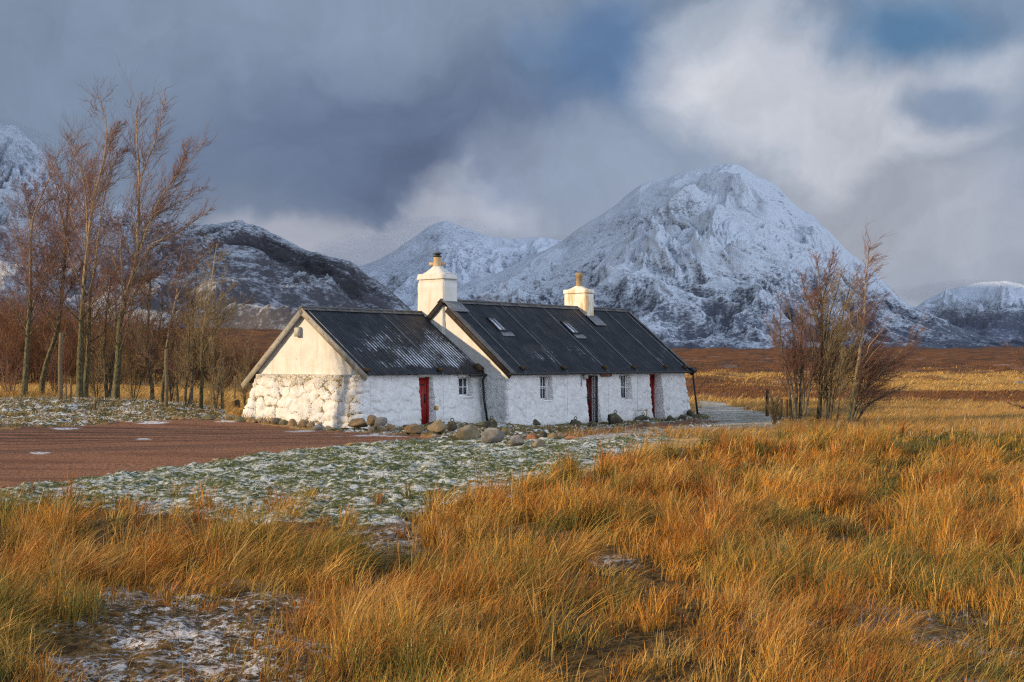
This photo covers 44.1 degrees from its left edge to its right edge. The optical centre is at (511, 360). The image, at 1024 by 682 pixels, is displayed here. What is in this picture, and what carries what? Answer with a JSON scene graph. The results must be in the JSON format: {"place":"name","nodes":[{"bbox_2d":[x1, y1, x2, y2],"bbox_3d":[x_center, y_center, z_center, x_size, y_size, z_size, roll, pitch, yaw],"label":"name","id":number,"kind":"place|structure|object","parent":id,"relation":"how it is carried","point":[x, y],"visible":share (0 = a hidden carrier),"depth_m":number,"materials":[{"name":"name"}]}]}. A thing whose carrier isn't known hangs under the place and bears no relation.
{"place":"outdoors","nodes":[
{"label":"outdoors","id":0,"kind":"place"},
{"bbox_2d":[0,125,82,202],"bbox_3d":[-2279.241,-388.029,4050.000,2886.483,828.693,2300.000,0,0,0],"label":"mountain","id":1,"kind":"structure","parent":0,"point":[19,153],"depth_m":3786.90,"materials":[{"name":"white snow"}]},
{"bbox_2d":[0,189,410,329],"bbox_3d":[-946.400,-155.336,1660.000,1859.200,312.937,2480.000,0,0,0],"label":"hill","id":2,"kind":"structure","parent":0,"point":[281,279],"depth_m":1299.74,"materials":[{"name":"grey snow"}]},
{"bbox_2d":[359,221,561,306],"bbox_3d":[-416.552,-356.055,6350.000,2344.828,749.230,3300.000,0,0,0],"label":"mountain","id":3,"kind":"structure","parent":0,"point":[467,255],"depth_m":6295.82,"materials":[{"name":"white snow"}]},
{"bbox_2d":[0,328,1023,681],"bbox_3d":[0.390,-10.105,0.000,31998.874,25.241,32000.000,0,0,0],"label":"ground","id":4,"kind":"structure","parent":0,"point":[32,454],"depth_m":23.27,"materials":[{"name":"plant"}]},
{"bbox_2d":[0,331,32,393],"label":"bush","id":5,"kind":"object","parent":4,"relation":"on","point":[9,378],"visible":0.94,"depth_m":55.97,"materials":[{"name":"brown plant"}]},
{"bbox_2d":[0,112,82,396],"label":"birch tree","id":6,"kind":"object","parent":4,"relation":"on","point":[24,385],"visible":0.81,"depth_m":54.17,"materials":[{"name":"brown plant"}]},
{"bbox_2d":[43,322,75,393],"bbox_3d":[-20.404,-0.119,56.863,1.617,4.288,1.488,0,0,-21],"label":"bush","id":7,"kind":"object","parent":4,"relation":"on","point":[55,376],"visible":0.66,"depth_m":56.97,"materials":[{"name":"brown plant"}]},
{"bbox_2d":[58,333,62,400],"bbox_3d":[-17.715,0.280,49.526,0.202,2.784,0.193,0,0,0],"label":"pole","id":8,"kind":"object","parent":4,"relation":"on","point":[60,374],"visible":0.94,"depth_m":49.45,"materials":[{"name":"wood"}]},
{"bbox_2d":[0,109,134,394],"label":"birch tree","id":9,"kind":"object","parent":4,"relation":"on","point":[45,365],"visible":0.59,"depth_m":54.53,"materials":[{"name":"brown plant"}]},
{"bbox_2d":[70,378,71,399],"bbox_3d":[-17.593,1.176,50.375,0.090,0.999,0.088,0,0,0],"label":"fence post","id":10,"kind":"object","parent":4,"relation":"on","point":[70,388],"visible":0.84,"depth_m":50.34,"materials":[{"name":"brown wood"}]},
{"bbox_2d":[46,149,137,397],"bbox_3d":[-17.991,-3.650,53.772,3.569,11.098,4.400,0,0,-30],"label":"birch tree","id":11,"kind":"object","parent":4,"relation":"on","point":[87,342],"visible":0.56,"depth_m":53.65,"materials":[{"name":"brown plant"}]},
{"bbox_2d":[83,331,112,396],"bbox_3d":[-18.763,0.291,57.048,1.614,3.594,1.194,0,0,32],"label":"bush","id":12,"kind":"object","parent":4,"relation":"on","point":[94,382],"visible":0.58,"depth_m":57.02,"materials":[{"name":"brown plant"}]},
{"bbox_2d":[33,72,182,397],"bbox_3d":[-16.697,-5.068,53.334,5.843,13.858,5.989,0,0,0],"label":"birch tree","id":13,"kind":"object","parent":4,"relation":"on","point":[88,199],"visible":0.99,"depth_m":52.73,"materials":[{"name":"brown plant"}]},
{"bbox_2d":[78,249,147,397],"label":"birch tree","id":14,"kind":"object","parent":4,"relation":"on","point":[105,361],"visible":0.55,"depth_m":54.01,"materials":[{"name":"brown plant"}]},
{"bbox_2d":[0,289,263,389],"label":"woodland","id":15,"kind":"object","parent":4,"relation":"on","point":[37,352],"visible":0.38,"depth_m":95.00,"materials":[{"name":"brown plant"}]},
{"bbox_2d":[121,322,155,398],"bbox_3d":[-16.416,0.065,55.088,1.283,3.983,1.800,0,0,35],"label":"bush","id":16,"kind":"object","parent":4,"relation":"on","point":[134,375],"visible":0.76,"depth_m":55.02,"materials":[{"name":"brown plant"}]},
{"bbox_2d":[81,54,220,398],"bbox_3d":[-14.947,-5.339,52.418,6.076,14.505,5.975,0,0,0],"label":"birch tree","id":17,"kind":"object","parent":4,"relation":"on","point":[156,210],"visible":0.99,"depth_m":52.43,"materials":[{"name":"brown plant"}]},
{"bbox_2d":[125,249,191,399],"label":"birch tree","id":18,"kind":"object","parent":4,"relation":"on","point":[152,394],"visible":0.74,"depth_m":52.97,"materials":[{"name":"brown plant"}]},
{"bbox_2d":[164,349,167,407],"bbox_3d":[-13.346,0.724,48.740,0.154,2.359,0.150,0,0,0],"label":"pole","id":19,"kind":"object","parent":4,"relation":"on","point":[166,375],"visible":0.88,"depth_m":48.68,"materials":[{"name":"wood"}]},
{"bbox_2d":[116,223,218,401],"bbox_3d":[-14.311,-1.955,52.275,3.765,7.801,3.515,0,0,25],"label":"birch tree","id":20,"kind":"object","parent":4,"relation":"on","point":[167,345],"visible":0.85,"depth_m":52.62,"materials":[{"name":"brown plant"}]},
{"bbox_2d":[158,336,185,400],"bbox_3d":[-14.812,0.452,55.017,1.459,3.433,1.087,0,0,0],"label":"bush","id":21,"kind":"object","parent":4,"relation":"on","point":[171,386],"visible":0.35,"depth_m":54.92,"materials":[{"name":"brown plant"}]},
{"bbox_2d":[157,294,190,401],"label":"birch tree","id":22,"kind":"object","parent":4,"relation":"on","point":[176,381],"visible":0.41,"depth_m":53.95,"materials":[{"name":"brown plant"}]},
{"bbox_2d":[168,248,222,405],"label":"birch tree","id":23,"kind":"object","parent":4,"relation":"on","point":[189,344],"visible":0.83,"depth_m":51.87,"materials":[{"name":"brown plant"}]},
{"bbox_2d":[201,414,213,419],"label":"boulder","id":24,"kind":"object","parent":4,"relation":"on","point":[208,417],"visible":0.98,"depth_m":43.27,"materials":[{"name":"stone"}]},
{"bbox_2d":[162,233,263,409],"bbox_3d":[-12.202,-1.633,51.605,4.561,7.489,3.278,0,0,43],"label":"birch tree","id":25,"kind":"object","parent":4,"relation":"on","point":[205,324],"visible":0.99,"depth_m":51.27,"materials":[{"name":"brown plant"}]},
{"bbox_2d":[202,335,236,408],"bbox_3d":[-11.828,0.559,51.052,1.438,3.376,1.329,0,0,-16],"label":"bush","id":26,"kind":"object","parent":4,"relation":"on","point":[216,388],"visible":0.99,"depth_m":50.97,"materials":[{"name":"brown plant"}]},
{"bbox_2d":[221,359,223,409],"bbox_3d":[-13.076,1.159,57.026,0.156,2.557,0.155,0,0,0],"label":"pole","id":27,"kind":"object","parent":4,"relation":"on","point":[222,406],"visible":0.44,"depth_m":56.97,"materials":[{"name":"brown wood"}]},
{"bbox_2d":[234,376,235,399],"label":"fence post","id":28,"kind":"object","parent":4,"relation":"on","point":[234,388],"visible":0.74,"depth_m":74.59,"materials":[{"name":"wood"}]},
{"bbox_2d":[232,399,239,408],"bbox_3d":[-12.544,2.082,57.446,0.368,0.702,0.340,0,0,0],"label":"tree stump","id":29,"kind":"object","parent":4,"relation":"on","point":[236,402],"visible":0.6,"depth_m":57.31,"materials":[{"name":"brown wood"}]},
{"bbox_2d":[234,416,244,421],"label":"stone","id":30,"kind":"object","parent":4,"relation":"on","point":[240,419],"visible":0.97,"depth_m":42.88,"materials":[{"name":"stone"}]},
{"bbox_2d":[229,330,261,405],"bbox_3d":[-13.036,0.467,61.989,1.751,4.083,1.506,0,0,-39],"label":"bush","id":31,"kind":"object","parent":4,"relation":"on","point":[245,370],"visible":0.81,"depth_m":61.91,"materials":[{"name":"brown plant"}]},
{"bbox_2d":[246,416,254,421],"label":"stone","id":32,"kind":"object","parent":4,"relation":"on","point":[249,419],"visible":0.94,"depth_m":42.87,"materials":[{"name":"brown stone"}]},
{"bbox_2d":[270,418,280,424],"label":"stone","id":33,"kind":"object","parent":4,"relation":"on","point":[277,420],"visible":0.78,"depth_m":42.46,"materials":[{"name":"grey stone"}]},
{"bbox_2d":[279,419,287,424],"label":"stone","id":34,"kind":"object","parent":4,"relation":"on","point":[282,421],"visible":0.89,"depth_m":42.19,"materials":[{"name":"grey stone"}]},
{"bbox_2d":[287,419,296,425],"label":"stone","id":35,"kind":"object","parent":4,"relation":"on","point":[292,422],"visible":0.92,"depth_m":41.88,"materials":[{"name":"brown stone"}]},
{"bbox_2d":[296,419,308,427],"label":"stone","id":36,"kind":"object","parent":4,"relation":"on","point":[302,423],"visible":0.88,"depth_m":41.46,"materials":[{"name":"beige stone"}]},
{"bbox_2d":[306,421,314,427],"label":"stone","id":37,"kind":"object","parent":4,"relation":"on","point":[310,424],"visible":0.83,"depth_m":41.35,"materials":[{"name":"beige stone"}]},
{"bbox_2d":[312,424,322,430],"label":"stone","id":38,"kind":"object","parent":4,"relation":"on","point":[318,427],"visible":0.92,"depth_m":39.99,"materials":[{"name":"grey stone"}]},
{"bbox_2d":[348,418,367,427],"bbox_3d":[-4.854,1.954,39.890,0.638,0.311,0.510,0,0,0],"label":"boulder","id":39,"kind":"object","parent":4,"relation":"on","point":[358,422],"visible":0.99,"depth_m":39.74,"materials":[{"name":"beige stone"}]},
{"bbox_2d":[366,415,376,425],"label":"boulder","id":40,"kind":"object","parent":4,"relation":"on","point":[370,421],"visible":0.88,"depth_m":39.35,"materials":[{"name":"brown stone"}]},
{"bbox_2d":[377,425,386,431],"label":"stone","id":41,"kind":"object","parent":4,"relation":"on","point":[380,428],"visible":0.94,"depth_m":38.55,"materials":[{"name":"grey stone"}]},
{"bbox_2d":[3,412,773,524],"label":"lawn grass","id":42,"kind":"structure","parent":4,"relation":"on","point":[358,471],"depth_m":26.52,"materials":[{"name":"plant"}]},
{"bbox_2d":[386,423,395,431],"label":"boulder","id":43,"kind":"object","parent":4,"relation":"on","point":[391,427],"visible":0.92,"depth_m":38.78,"materials":[{"name":"beige stone"}]},
{"bbox_2d":[404,423,423,433],"bbox_3d":[-2.922,2.030,37.856,0.586,0.322,0.462,0,0,-21],"label":"boulder","id":44,"kind":"object","parent":4,"relation":"on","point":[414,428],"visible":1,"depth_m":37.69,"materials":[{"name":"beige stone"}]},
{"bbox_2d":[427,419,446,432],"bbox_3d":[-2.190,1.909,36.933,0.613,0.419,0.396,0,0,32],"label":"boulder","id":45,"kind":"object","parent":4,"relation":"on","point":[438,426],"visible":0.99,"depth_m":36.80,"materials":[{"name":"beige stone"}]},
{"bbox_2d":[447,418,456,430],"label":"boulder","id":46,"kind":"object","parent":4,"relation":"on","point":[452,425],"visible":0.96,"depth_m":38.32,"materials":[{"name":"grey stone"}]},
{"bbox_2d":[455,424,479,439],"bbox_3d":[-1.221,2.017,35.757,0.656,0.468,0.561,0,0,-29],"label":"boulder","id":47,"kind":"object","parent":4,"relation":"on","point":[470,431],"visible":0.94,"depth_m":35.55,"materials":[{"name":"beige stone"}]},
{"bbox_2d":[241,252,698,428],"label":"cottage","id":48,"kind":"structure","parent":4,"relation":"on","point":[443,353],"depth_m":45.38,"materials":[{"name":"paint"}]},
{"bbox_2d":[419,377,428,423],"bbox_3d":[-3.140,1.385,43.418,0.100,1.798,0.848,0,0,40],"label":"door","id":49,"kind":"structure","parent":48,"relation":"in","point":[423,381],"depth_m":43.56,"materials":[{"name":"red paint"}]},
{"bbox_2d":[458,378,473,397],"bbox_3d":[-1.724,0.927,44.803,0.360,0.743,0.811,0,0,40],"label":"window","id":50,"kind":"structure","parent":48,"relation":"in","point":[462,382],"depth_m":44.98,"materials":[{"name":"white paint"}]},
{"bbox_2d":[539,376,552,401],"bbox_3d":[1.128,0.998,46.264,0.360,0.973,0.865,0,0,40],"label":"window","id":51,"kind":"structure","parent":48,"relation":"in","point":[544,387],"depth_m":46.50,"materials":[{"name":"white paint"}]},
{"bbox_2d":[586,375,591,420],"bbox_3d":[2.795,1.450,48.598,0.100,1.967,0.904,0,0,40],"label":"door","id":52,"kind":"structure","parent":48,"relation":"in","point":[588,375],"depth_m":48.77,"materials":[{"name":"red paint"}]},
{"bbox_2d":[619,374,630,400],"bbox_3d":[4.428,1.048,50.179,0.360,1.050,0.881,0,0,40],"label":"window","id":53,"kind":"structure","parent":48,"relation":"in","point":[622,377],"depth_m":50.39,"materials":[{"name":"white paint"}]},
{"bbox_2d":[649,374,654,416],"bbox_3d":[5.577,1.459,51.992,0.100,1.949,1.016,0,0,40],"label":"door","id":54,"kind":"structure","parent":48,"relation":"in","point":[652,376],"depth_m":52.25,"materials":[{"name":"red paint"}]},
{"bbox_2d":[475,421,491,426],"bbox_3d":[-0.930,2.004,40.242,0.560,0.170,0.374,0,0,-19],"label":"slab","id":55,"kind":"object","parent":4,"relation":"on","point":[485,423],"depth_m":40.12,"materials":[{"name":"grey stone"}]},
{"bbox_2d":[488,416,497,426],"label":"stone","id":56,"kind":"object","parent":4,"relation":"on","point":[493,422],"visible":0.69,"depth_m":41.45,"materials":[{"name":"grey stone"}]},
{"bbox_2d":[481,427,504,442],"bbox_3d":[-0.510,2.061,34.255,0.658,0.519,0.541,0,0,-6],"label":"boulder","id":57,"kind":"object","parent":4,"relation":"on","point":[492,435],"visible":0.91,"depth_m":34.04,"materials":[{"name":"beige stone"}]},
{"bbox_2d":[501,427,508,432],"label":"stone","id":58,"kind":"object","parent":4,"relation":"on","point":[505,429],"visible":0.56,"depth_m":37.97,"materials":[{"name":"beige stone"}]},
{"bbox_2d":[0,417,1023,681],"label":"rushes","id":59,"kind":"object","parent":4,"relation":"on","point":[396,627],"visible":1,"depth_m":12.91,"materials":[{"name":"orange plant"}]},
{"bbox_2d":[0,341,1023,425],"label":"moor grass","id":60,"kind":"structure","parent":4,"relation":"on","point":[757,396],"depth_m":86.58,"materials":[{"name":"brown plant"}]},
{"bbox_2d":[0,389,1023,437],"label":"verge grass","id":61,"kind":"structure","parent":4,"relation":"on","point":[994,427],"depth_m":45.19,"materials":[{"name":"plant"}]},
{"bbox_2d":[508,435,523,445],"bbox_3d":[0.115,2.104,33.304,0.426,0.307,0.341,0,0,0],"label":"boulder","id":62,"kind":"object","parent":4,"relation":"on","point":[516,440],"visible":0.98,"depth_m":33.19,"materials":[{"name":"grey stone"}]},
{"bbox_2d":[526,433,538,438],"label":"boulder","id":63,"kind":"object","parent":4,"relation":"on","point":[532,436],"visible":0.9,"depth_m":35.83,"materials":[{"name":"orange stone"}]},
{"bbox_2d":[533,419,540,424],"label":"stone","id":64,"kind":"object","parent":4,"relation":"on","point":[536,422],"visible":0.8,"depth_m":45.45,"materials":[{"name":"grey stone"}]},
{"bbox_2d":[531,439,544,446],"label":"boulder","id":65,"kind":"object","parent":4,"relation":"on","point":[539,443],"visible":0.94,"depth_m":32.90,"materials":[{"name":"beige stone"}]},
{"bbox_2d":[539,431,546,436],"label":"stone","id":66,"kind":"object","parent":4,"relation":"on","point":[542,433],"visible":0.75,"depth_m":35.73,"materials":[{"name":"grey stone"}]},
{"bbox_2d":[547,433,557,438],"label":"stone","id":67,"kind":"object","parent":4,"relation":"on","point":[554,435],"visible":0.74,"depth_m":35.59,"materials":[{"name":"beige stone"}]},
{"bbox_2d":[557,432,564,438],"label":"stone","id":68,"kind":"object","parent":4,"relation":"on","point":[560,435],"visible":0.74,"depth_m":35.82,"materials":[{"name":"beige stone"}]},
{"bbox_2d":[569,416,580,425],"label":"stone","id":69,"kind":"object","parent":4,"relation":"on","point":[574,421],"visible":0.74,"depth_m":45.35,"materials":[{"name":"grey stone"}]},
{"bbox_2d":[588,421,596,426],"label":"stone","id":70,"kind":"object","parent":4,"relation":"on","point":[592,423],"visible":0.73,"depth_m":45.44,"materials":[{"name":"grey stone"}]},
{"bbox_2d":[607,410,622,424],"bbox_3d":[3.926,2.162,47.960,0.594,0.602,0.475,0,0,0],"label":"stone","id":71,"kind":"object","parent":4,"relation":"on","point":[614,418],"visible":0.95,"depth_m":47.78,"materials":[{"name":"grey stone"}]},
{"bbox_2d":[635,413,651,420],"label":"stone","id":72,"kind":"object","parent":4,"relation":"on","point":[641,417],"visible":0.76,"depth_m":50.05,"materials":[{"name":"grey stone"}]},
{"bbox_2d":[665,415,675,420],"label":"stone","id":73,"kind":"object","parent":4,"relation":"on","point":[669,417],"visible":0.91,"depth_m":50.07,"materials":[{"name":"grey stone"}]},
{"bbox_2d":[678,414,685,419],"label":"stone","id":74,"kind":"object","parent":4,"relation":"on","point":[681,416],"visible":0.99,"depth_m":50.62,"materials":[{"name":"grey stone"}]},
{"bbox_2d":[686,410,692,415],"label":"stone","id":75,"kind":"object","parent":4,"relation":"on","point":[689,412],"visible":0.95,"depth_m":52.95,"materials":[{"name":"grey stone"}]},
{"bbox_2d":[765,390,768,415],"bbox_3d":[11.009,1.859,54.427,0.156,1.246,0.154,0,0,0],"label":"fence post","id":76,"kind":"object","parent":4,"relation":"on","point":[766,410],"visible":0.66,"depth_m":54.37,"materials":[{"name":"brown wood"}]},
{"bbox_2d":[764,392,781,424],"bbox_3d":[9.734,1.834,47.057,0.537,1.412,0.821,0,0,-27],"label":"bush","id":77,"kind":"object","parent":4,"relation":"on","point":[774,413],"visible":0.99,"depth_m":46.94,"materials":[{"name":"brown plant"}]},
{"bbox_2d":[779,399,782,419],"bbox_3d":[10.822,2.003,50.831,0.147,0.960,0.127,0,0,0],"label":"fence post","id":78,"kind":"object","parent":4,"relation":"on","point":[781,404],"visible":0.65,"depth_m":50.78,"materials":[{"name":"brown wood"}]},
{"bbox_2d":[785,399,787,418],"bbox_3d":[10.973,1.969,50.453,0.139,0.882,0.132,0,0,0],"label":"fence post","id":79,"kind":"object","parent":4,"relation":"on","point":[786,408],"visible":0.86,"depth_m":50.41,"materials":[{"name":"brown wood"}]},
{"bbox_2d":[762,286,835,423],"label":"tree","id":80,"kind":"object","parent":4,"relation":"on","point":[797,357],"visible":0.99,"depth_m":46.84,"materials":[{"name":"brown plant"}]},
{"bbox_2d":[796,244,866,420],"bbox_3d":[12.146,-0.984,47.646,2.783,7.035,2.355,0,0,21],"label":"tree","id":81,"kind":"object","parent":4,"relation":"on","point":[819,406],"visible":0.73,"depth_m":47.47,"materials":[{"name":"brown plant"}]},
{"bbox_2d":[803,255,888,422],"bbox_3d":[12.365,-0.728,47.150,3.401,6.570,3.147,0,0,0],"label":"tree","id":82,"kind":"object","parent":4,"relation":"on","point":[829,401],"visible":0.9,"depth_m":46.86,"materials":[{"name":"brown plant"}]},
{"bbox_2d":[835,344,858,421],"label":"sapling","id":83,"kind":"object","parent":4,"relation":"on","point":[842,386],"visible":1,"depth_m":45.91,"materials":[{"name":"brown plant"}]},
{"bbox_2d":[845,220,913,423],"bbox_3d":[13.553,-1.389,46.811,2.550,7.883,2.650,0,0,-41],"label":"birch tree","id":84,"kind":"object","parent":4,"relation":"on","point":[859,357],"visible":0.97,"depth_m":46.48,"materials":[{"name":"brown plant"}]},
{"bbox_2d":[849,305,928,421],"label":"tree","id":85,"kind":"object","parent":4,"relation":"on","point":[863,392],"visible":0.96,"depth_m":46.77,"materials":[{"name":"brown plant"}]},
{"bbox_2d":[1003,342,1023,408],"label":"bush","id":86,"kind":"object","parent":4,"relation":"on","point":[1017,370],"visible":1,"depth_m":39.95,"materials":[{"name":"brown plant"}]},
{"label":"stone","id":87,"kind":"object","parent":4,"relation":"on","visible":0},
{"bbox_2d":[374,417,387,428],"bbox_3d":[-4.090,1.905,39.176,0.476,0.333,0.381,-24,0,0],"label":"boulder","id":88,"kind":"object","parent":87,"relation":"on","point":[382,421],"visible":0.89,"depth_m":39.03,"materials":[{"name":"grey stone"}]},
{"bbox_2d":[0,0,1023,306],"label":"sky","id":89,"kind":"structure","parent":0,"point":[348,130],"materials":[{"name":"grey"}]},
{"bbox_2d":[409,164,1023,348],"bbox_3d":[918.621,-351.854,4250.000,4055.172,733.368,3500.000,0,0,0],"label":"mountain","id":90,"kind":"structure","parent":0,"point":[718,256],"depth_m":3732.24,"materials":[{"name":"white snow"}]},
{"bbox_2d":[916,281,1023,341],"bbox_3d":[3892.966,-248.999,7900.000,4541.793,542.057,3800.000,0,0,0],"label":"mountain","id":91,"kind":"structure","parent":0,"point":[993,310],"depth_m":7163.59,"materials":[{"name":"white snow"}]}
]}

